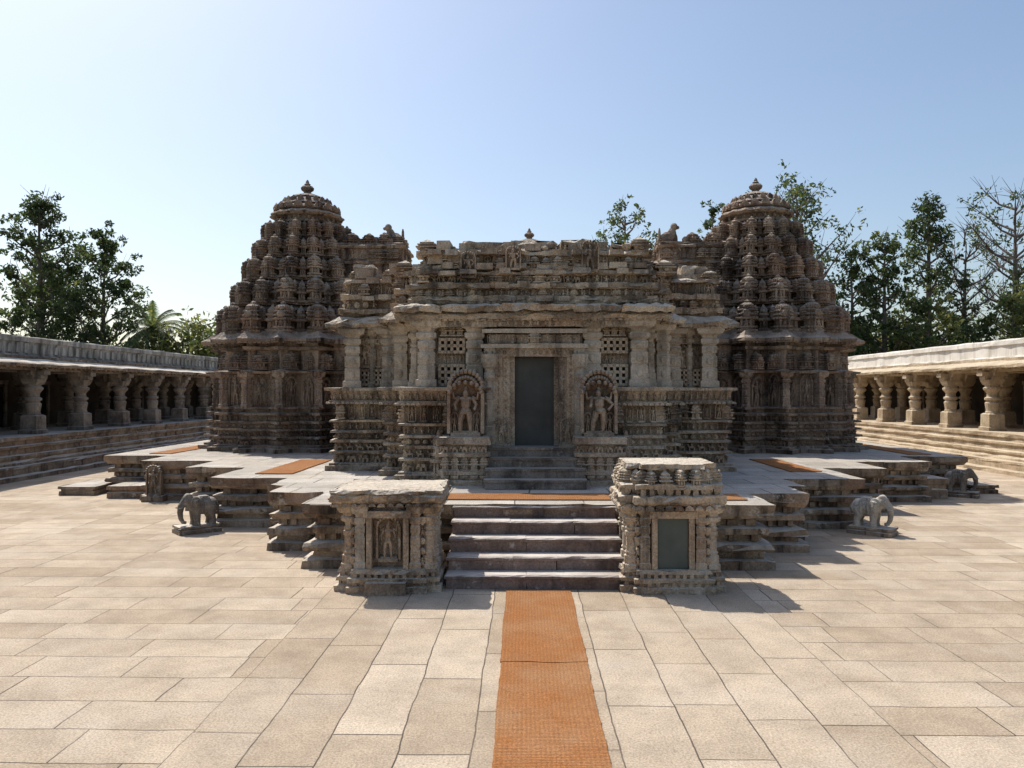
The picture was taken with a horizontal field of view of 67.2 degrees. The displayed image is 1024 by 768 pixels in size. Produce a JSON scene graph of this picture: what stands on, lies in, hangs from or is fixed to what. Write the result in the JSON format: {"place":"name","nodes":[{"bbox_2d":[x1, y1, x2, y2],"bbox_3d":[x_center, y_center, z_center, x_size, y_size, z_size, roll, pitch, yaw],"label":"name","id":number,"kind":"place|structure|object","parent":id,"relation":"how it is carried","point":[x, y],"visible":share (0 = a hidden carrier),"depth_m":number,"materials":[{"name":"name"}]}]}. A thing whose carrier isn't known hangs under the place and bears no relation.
{"place":"outdoors","nodes":[
{"label":"outdoors","id":0,"kind":"place"},
{"bbox_2d":[0,465,1023,767],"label":"courtyard paving","id":1,"kind":"structure","parent":0,"point":[136,633],"depth_m":7.66,"materials":[{"name":"beige stone"}]},
{"bbox_2d":[0,333,217,484],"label":"colonnade","id":2,"kind":"object","parent":1,"relation":"on","point":[68,406],"visible":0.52,"depth_m":29.54,"materials":[{"name":"stone"}]},
{"bbox_2d":[141,465,168,501],"bbox_3d":[-8.513,2.352,18.369,0.500,0.881,0.350,0,-1,1],"label":"stone statue","id":3,"kind":"object","parent":1,"relation":"on","point":[154,487],"visible":1,"depth_m":18.27,"materials":[{"name":"grey stone"}]},
{"bbox_2d":[172,493,222,535],"bbox_3d":[-5.841,2.392,14.319,0.798,0.743,0.460,1,-1,-41],"label":"elephant statue","id":4,"kind":"object","parent":1,"relation":"on","point":[207,506],"visible":1,"depth_m":14.19,"materials":[{"name":"grey stone"}]},
{"bbox_2d":[329,479,451,595],"bbox_3d":[-1.626,2.044,10.501,1.510,1.366,1.376,0,-1,1],"label":"stone shrine","id":5,"kind":"object","parent":1,"relation":"on","point":[392,542],"visible":0.99,"depth_m":10.02,"materials":[{"name":"grey stone"}]},
{"bbox_2d":[58,178,998,589],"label":"stone temple","id":6,"kind":"structure","parent":1,"relation":"on","point":[582,364],"depth_m":15.32,"materials":[{"name":"brown"}]},
{"bbox_2d":[149,444,203,453],"bbox_3d":[-9.344,1.876,22.588,0.617,0.020,4.119,0,-1,1],"label":"coir mat","id":7,"kind":"object","parent":6,"relation":"on","point":[178,450],"visible":0.59,"depth_m":21.49,"materials":[{"name":"orange wicker"}]},
{"bbox_2d":[255,459,331,473],"bbox_3d":[-4.759,1.818,17.063,0.766,0.020,3.219,0,-1,1],"label":"coir mat","id":8,"kind":"object","parent":6,"relation":"on","point":[296,466],"visible":1,"depth_m":16.86,"materials":[{"name":"orange wicker"}]},
{"bbox_2d":[421,318,646,446],"bbox_3d":[0.399,0.001,14.504,4.243,2.514,0.601,0,-1,1],"label":"doorway","id":9,"kind":"structure","parent":6,"relation":"in","point":[531,400],"depth_m":14.42,"materials":[{"name":"stone"}]},
{"bbox_2d":[328,493,747,500],"bbox_3d":[0.386,1.766,12.078,6.417,0.020,0.719,0,-1,1],"label":"coir mat","id":10,"kind":"object","parent":6,"relation":"on","point":[548,496],"visible":0.44,"depth_m":12.02,"materials":[{"name":"orange wicker"}]},
{"bbox_2d":[749,459,821,471],"bbox_3d":[6.098,1.821,17.335,0.667,0.020,2.919,0,-1,1],"label":"coir mat","id":11,"kind":"object","parent":6,"relation":"on","point":[784,465],"visible":1,"depth_m":17.09,"materials":[{"name":"orange wicker"}]},
{"bbox_2d":[863,444,931,454],"bbox_3d":[10.754,1.872,22.259,0.619,0.020,4.119,0,-1,1],"label":"coir mat","id":12,"kind":"object","parent":6,"relation":"on","point":[894,450],"visible":0.7,"depth_m":21.48,"materials":[{"name":"orange wicker"}]},
{"bbox_2d":[500,590,587,662],"bbox_3d":[0.325,2.685,8.719,0.859,0.020,2.679,0,-1,1],"label":"coir mat","id":13,"kind":"object","parent":1,"relation":"on","point":[540,626],"visible":1,"depth_m":8.42,"materials":[{"name":"orange wicker"}]},
{"bbox_2d":[492,662,611,767],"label":"coir mat","id":14,"kind":"object","parent":1,"relation":"on","point":[547,715],"visible":1,"depth_m":6.08,"materials":[{"name":"orange wicker"}]},
{"bbox_2d":[609,457,726,594],"bbox_3d":[2.097,1.883,10.503,1.438,1.695,1.318,0,-1,1],"label":"stone shrine","id":15,"kind":"object","parent":1,"relation":"on","point":[668,509],"visible":0.98,"depth_m":9.99,"materials":[{"name":"grey stone"}]},
{"bbox_2d":[846,495,898,537],"bbox_3d":[6.602,2.391,14.116,0.800,0.745,0.457,-1,-1,41],"label":"elephant statue","id":16,"kind":"object","parent":1,"relation":"on","point":[862,507],"visible":1,"depth_m":13.98,"materials":[{"name":"stone"}]},
{"bbox_2d":[872,478,878,493],"bbox_3d":[8.383,2.373,17.991,0.500,0.830,0.350,0,-1,-19],"label":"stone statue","id":17,"kind":"object","parent":1,"relation":"on","point":[875,480],"visible":0.11,"depth_m":17.95,"materials":[{"name":"grey stone"}]},
{"bbox_2d":[848,338,1023,477],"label":"colonnade","id":18,"kind":"object","parent":1,"relation":"on","point":[966,399],"visible":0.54,"depth_m":30.44,"materials":[{"name":"stone"}]},
{"bbox_2d":[944,468,979,498],"bbox_3d":[11.167,2.449,19.150,0.784,0.737,0.456,0,-1,36],"label":"elephant statue","id":19,"kind":"object","parent":1,"relation":"on","point":[961,477],"visible":0.94,"depth_m":19.00,"materials":[{"name":"grey stone"}]},
{"bbox_2d":[0,0,1023,352],"label":"sky","id":20,"kind":"structure","parent":0,"point":[182,125],"materials":[{"name":"blue"}]},
{"label":"ground","id":21,"kind":"structure","parent":0,"visible":0},
{"bbox_2d":[0,246,86,337],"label":"tree","id":22,"kind":"object","parent":21,"relation":"on","point":[26,289],"visible":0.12,"depth_m":65.75,"materials":[{"name":"green plant"}]},
{"bbox_2d":[0,185,89,340],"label":"tree","id":23,"kind":"object","parent":21,"relation":"on","point":[37,208],"visible":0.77,"depth_m":60.02,"materials":[{"name":"green plant"}]},
{"bbox_2d":[46,220,156,348],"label":"tree","id":24,"kind":"object","parent":21,"relation":"on","point":[106,256],"visible":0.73,"depth_m":59.50,"materials":[{"name":"green plant"}]},
{"bbox_2d":[118,300,184,352],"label":"palm tree","id":25,"kind":"object","parent":21,"relation":"on","point":[139,335],"visible":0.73,"depth_m":57.83,"materials":[{"name":"green plant"}]},
{"bbox_2d":[29,306,1023,357],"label":"distant shrubs","id":26,"kind":"object","parent":21,"relation":"on","point":[196,347],"visible":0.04,"depth_m":56.69,"materials":[{"name":"green plant"}]},
{"bbox_2d":[592,194,657,249],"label":"tree","id":27,"kind":"object","parent":21,"relation":"on","point":[623,237],"visible":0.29,"depth_m":61.58,"materials":[{"name":"green plant"}]},
{"bbox_2d":[696,200,724,239],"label":"tree","id":28,"kind":"object","parent":21,"relation":"on","point":[707,224],"visible":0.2,"depth_m":61.83,"materials":[{"name":"green plant"}]},
{"bbox_2d":[745,159,867,301],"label":"tree","id":29,"kind":"object","parent":21,"relation":"on","point":[792,193],"visible":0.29,"depth_m":58.41,"materials":[{"name":"green plant"}]},
{"bbox_2d":[829,240,886,354],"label":"tree","id":30,"kind":"object","parent":21,"relation":"on","point":[853,271],"visible":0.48,"depth_m":57.21,"materials":[{"name":"green plant"}]},
{"bbox_2d":[854,228,928,353],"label":"tree","id":31,"kind":"object","parent":21,"relation":"on","point":[892,271],"visible":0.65,"depth_m":57.19,"materials":[{"name":"green plant"}]},
{"bbox_2d":[882,295,972,349],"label":"tree","id":32,"kind":"object","parent":21,"relation":"on","point":[929,340],"visible":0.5,"depth_m":55.05,"materials":[{"name":"green plant"}]},
{"bbox_2d":[878,190,980,343],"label":"tree","id":33,"kind":"object","parent":21,"relation":"on","point":[927,207],"visible":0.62,"depth_m":59.12,"materials":[{"name":"green plant"}]},
{"bbox_2d":[918,216,1023,341],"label":"tree","id":34,"kind":"object","parent":21,"relation":"on","point":[955,279],"visible":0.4,"depth_m":58.77,"materials":[{"name":"brown plant"}]},
{"bbox_2d":[952,177,1023,339],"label":"bare tree","id":35,"kind":"object","parent":21,"relation":"on","point":[1019,272],"visible":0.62,"depth_m":61.87,"materials":[{"name":"brown plant"}]},
{"bbox_2d":[963,283,1023,341],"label":"tree","id":36,"kind":"object","parent":21,"relation":"on","point":[1010,301],"visible":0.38,"depth_m":57.41,"materials":[{"name":"green plant"}]},
{"bbox_2d":[997,282,1023,334],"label":"tree","id":37,"kind":"object","parent":21,"relation":"on","point":[1003,322],"visible":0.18,"depth_m":61.37,"materials":[{"name":"green plant"}]}
]}

